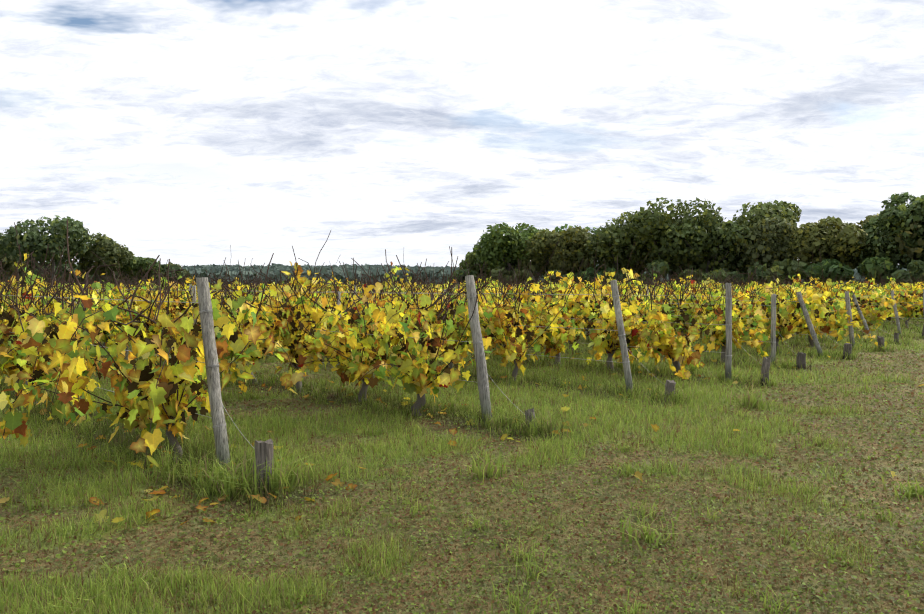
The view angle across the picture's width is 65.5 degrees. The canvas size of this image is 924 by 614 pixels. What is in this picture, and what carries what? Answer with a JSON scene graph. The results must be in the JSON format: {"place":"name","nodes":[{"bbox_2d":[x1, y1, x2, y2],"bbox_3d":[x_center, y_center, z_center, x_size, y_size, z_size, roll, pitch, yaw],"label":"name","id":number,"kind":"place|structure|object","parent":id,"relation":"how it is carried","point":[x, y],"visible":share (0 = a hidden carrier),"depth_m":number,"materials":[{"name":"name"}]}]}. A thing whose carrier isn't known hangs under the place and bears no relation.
{"place":"outdoors","nodes":[
{"label":"outdoors","id":0,"kind":"place"},
{"bbox_2d":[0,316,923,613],"bbox_3d":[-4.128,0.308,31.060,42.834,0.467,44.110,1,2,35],"label":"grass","id":1,"kind":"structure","parent":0,"point":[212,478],"depth_m":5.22,"materials":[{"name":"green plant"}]},
{"bbox_2d":[0,315,923,613],"bbox_3d":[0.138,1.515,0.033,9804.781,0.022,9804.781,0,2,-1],"label":"ground","id":2,"kind":"structure","parent":0,"point":[916,461],"depth_m":4.80,"materials":[{"name":"brown soil"}]},
{"bbox_2d":[196,277,229,471],"bbox_3d":[-1.942,0.699,5.662,0.504,1.870,0.108,2,3,44],"label":"end post","id":3,"kind":"object","parent":2,"relation":"on","point":[212,369],"visible":0.9,"depth_m":5.65,"materials":[{"name":"grey wood"}]},
{"bbox_2d":[219,399,273,492],"bbox_3d":[-1.642,1.160,5.467,0.174,0.969,0.719,-2,2,-42],"label":"anchor stump","id":4,"kind":"object","parent":2,"relation":"on","point":[263,451],"visible":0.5,"depth_m":5.22,"materials":[{"name":"grey wood"}]},
{"bbox_2d":[0,334,922,524],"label":"fallen leaves","id":5,"kind":"object","parent":2,"relation":"on","point":[638,474],"visible":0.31,"depth_m":5.79,"materials":[{"name":"orange plant"}]},
{"bbox_2d":[0,219,923,472],"bbox_3d":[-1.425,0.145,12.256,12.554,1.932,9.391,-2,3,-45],"label":"vine leaves","id":6,"kind":"object","parent":2,"relation":"on","point":[72,363],"visible":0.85,"depth_m":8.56,"materials":[{"name":"yellow plant"}]},
{"bbox_2d":[0,262,923,354],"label":"vine leaves","id":7,"kind":"object","parent":2,"relation":"on","point":[818,308],"visible":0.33,"depth_m":17.18,"materials":[{"name":"yellow plant"}]},
{"bbox_2d":[7,283,923,317],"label":"vine leaves","id":8,"kind":"object","parent":2,"relation":"on","point":[551,284],"visible":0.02,"depth_m":48.20,"materials":[{"name":"plant"}]},
{"bbox_2d":[465,275,491,425],"bbox_3d":[0.205,0.613,7.732,0.429,1.914,0.121,2,3,44],"label":"end post","id":9,"kind":"object","parent":2,"relation":"on","point":[482,380],"visible":0.92,"depth_m":7.71,"materials":[{"name":"grey wood"}]},
{"bbox_2d":[486,372,535,431],"bbox_3d":[0.492,1.099,7.524,0.744,0.963,0.121,2,2,39],"label":"anchor stump","id":10,"kind":"object","parent":2,"relation":"on","point":[528,412],"visible":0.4,"depth_m":7.32,"materials":[{"name":"grey wood"}]},
{"bbox_2d":[181,263,906,285],"bbox_3d":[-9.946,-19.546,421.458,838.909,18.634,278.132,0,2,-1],"label":"forest","id":11,"kind":"object","parent":2,"relation":"on","point":[209,269],"visible":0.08,"depth_m":428.92,"materials":[{"name":"green plant"}]},
{"bbox_2d":[610,280,632,394],"bbox_3d":[2.191,0.571,9.693,0.436,1.873,0.103,2,3,44],"label":"end post","id":12,"kind":"object","parent":2,"relation":"on","point":[622,337],"visible":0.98,"depth_m":9.68,"materials":[{"name":"grey wood"}]},
{"bbox_2d":[628,349,675,401],"bbox_3d":[2.431,1.006,9.428,0.768,1.027,0.138,1,2,39],"label":"anchor stump","id":13,"kind":"object","parent":2,"relation":"on","point":[669,385],"visible":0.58,"depth_m":9.19,"materials":[{"name":"grey wood"}]},
{"bbox_2d":[725,283,731,380],"bbox_3d":[4.107,0.542,11.072,0.110,1.832,0.116,0,2,-1],"label":"end post","id":14,"kind":"object","parent":2,"relation":"on","point":[728,321],"visible":0.92,"depth_m":11.03,"materials":[{"name":"grey wood"}]},
{"bbox_2d":[733,337,770,386],"bbox_3d":[4.301,0.927,10.818,0.647,1.089,0.151,2,2,41],"label":"anchor stump","id":15,"kind":"object","parent":2,"relation":"on","point":[765,367],"visible":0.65,"depth_m":10.61,"materials":[{"name":"grey wood"}]},
{"bbox_2d":[770,294,775,362],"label":"end post","id":16,"kind":"object","parent":2,"relation":"on","point":[773,326],"visible":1,"depth_m":13.07,"materials":[{"name":"grey wood"}]},
{"bbox_2d":[776,329,805,368],"bbox_3d":[5.908,0.867,12.923,0.173,1.084,0.582,-1,2,-35],"label":"anchor stump","id":17,"kind":"object","parent":2,"relation":"on","point":[801,359],"visible":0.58,"depth_m":12.70,"materials":[{"name":"grey wood"}]},
{"bbox_2d":[796,291,823,356],"bbox_3d":[7.310,0.502,14.995,0.678,1.651,0.108,2,3,44],"label":"end post","id":18,"kind":"object","parent":2,"relation":"on","point":[808,321],"visible":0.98,"depth_m":15.01,"materials":[{"name":"grey wood"}]},
{"bbox_2d":[812,324,851,358],"bbox_3d":[7.588,0.819,14.805,0.165,1.045,0.825,-2,2,-42],"label":"anchor stump","id":19,"kind":"object","parent":2,"relation":"on","point":[847,347],"visible":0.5,"depth_m":14.51,"materials":[{"name":"grey wood"}]},
{"bbox_2d":[845,291,854,348],"bbox_3d":[9.026,0.459,16.675,0.292,1.645,0.110,2,3,44],"label":"end post","id":20,"kind":"object","parent":2,"relation":"on","point":[849,312],"visible":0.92,"depth_m":16.66,"materials":[{"name":"grey wood"}]},
{"bbox_2d":[851,291,871,341],"bbox_3d":[10.432,0.387,18.648,0.701,1.641,0.093,2,3,43],"label":"end post","id":21,"kind":"object","parent":2,"relation":"on","point":[860,312],"visible":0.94,"depth_m":18.67,"materials":[{"name":"grey wood"}]},
{"bbox_2d":[852,323,884,350],"bbox_3d":[9.260,0.821,16.385,0.793,0.956,0.157,2,2,41],"label":"anchor stump","id":22,"kind":"object","parent":2,"relation":"on","point":[880,340],"visible":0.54,"depth_m":16.16,"materials":[{"name":"grey wood"}]},
{"bbox_2d":[869,322,898,343],"bbox_3d":[10.720,0.747,18.429,0.839,0.958,0.114,2,2,42],"label":"anchor stump","id":23,"kind":"object","parent":2,"relation":"on","point":[896,336],"visible":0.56,"depth_m":18.15,"materials":[{"name":"grey wood"}]},
{"bbox_2d":[891,290,901,335],"bbox_3d":[12.329,0.345,20.357,0.362,1.631,0.094,2,3,43],"label":"end post","id":24,"kind":"object","parent":2,"relation":"on","point":[896,315],"visible":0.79,"depth_m":20.34,"materials":[{"name":"grey wood"}]},
{"bbox_2d":[0,0,923,266],"label":"sky","id":25,"kind":"structure","parent":0,"point":[183,132],"materials":[{"name":"white"}]},
{"bbox_2d":[5,288,923,417],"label":"trellis wires","id":26,"kind":"object","parent":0,"point":[481,323],"depth_m":11.13,"materials":[{"name":"grey metal"}]}
]}

